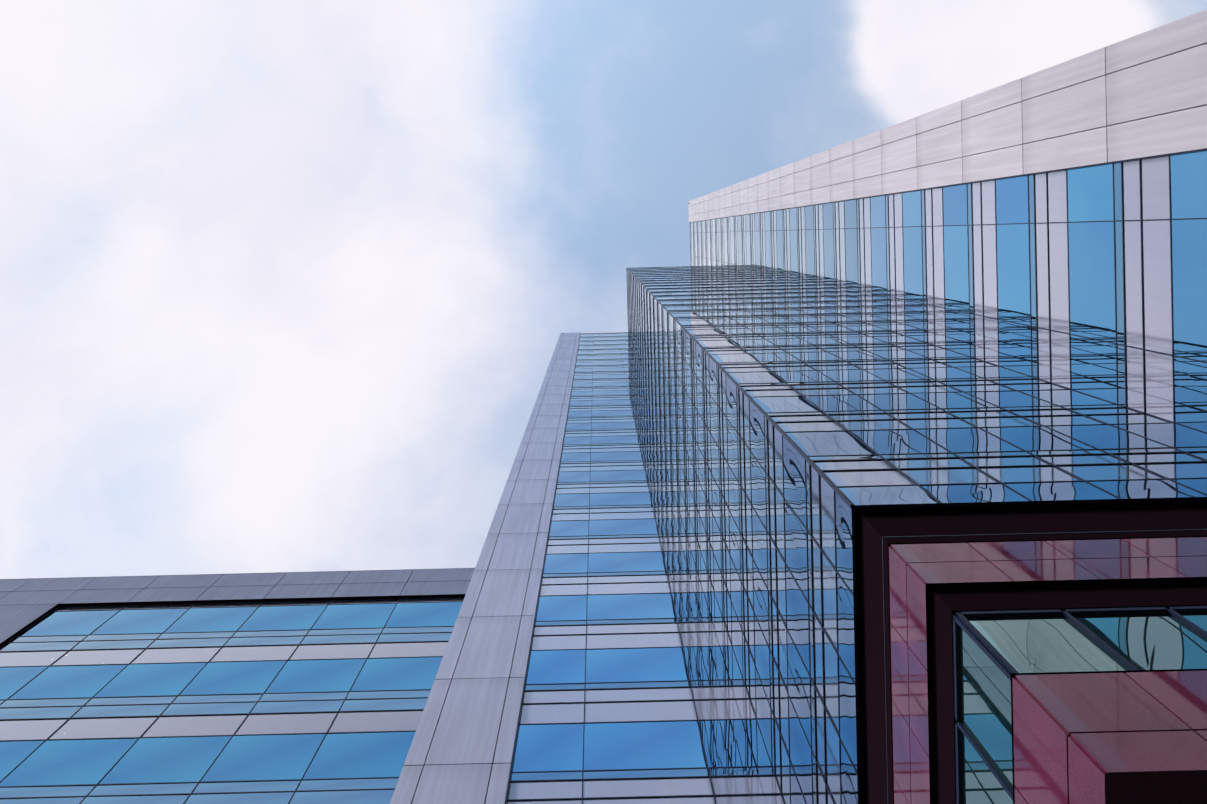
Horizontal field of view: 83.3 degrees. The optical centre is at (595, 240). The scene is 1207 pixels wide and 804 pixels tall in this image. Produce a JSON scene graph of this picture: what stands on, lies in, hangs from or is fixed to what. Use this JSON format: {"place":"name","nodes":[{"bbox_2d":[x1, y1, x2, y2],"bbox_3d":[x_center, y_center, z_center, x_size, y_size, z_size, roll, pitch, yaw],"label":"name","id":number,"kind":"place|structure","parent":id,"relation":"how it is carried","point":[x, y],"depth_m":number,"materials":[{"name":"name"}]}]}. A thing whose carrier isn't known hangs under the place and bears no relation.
{"place":"outdoors","nodes":[
{"label":"outdoors","id":0,"kind":"place"},
{"bbox_2d":[0,568,474,803],"bbox_3d":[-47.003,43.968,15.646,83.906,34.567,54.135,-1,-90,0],"label":"building","id":1,"kind":"structure","parent":0,"point":[283,688],"depth_m":24.80,"materials":[{"name":"blue glass"}]},
{"bbox_2d":[0,0,1206,578],"label":"sky","id":2,"kind":"structure","parent":0,"point":[285,285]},
{"bbox_2d":[390,9,1206,803],"bbox_3d":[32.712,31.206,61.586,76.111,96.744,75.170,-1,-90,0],"label":"tower","id":3,"kind":"structure","parent":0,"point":[996,295],"depth_m":23.09,"materials":[{"name":"blue glass"}]},
{"bbox_2d":[851,497,1206,803],"bbox_3d":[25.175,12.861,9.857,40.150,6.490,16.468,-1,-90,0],"label":"building","id":4,"kind":"structure","parent":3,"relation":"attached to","point":[1036,654],"depth_m":9.71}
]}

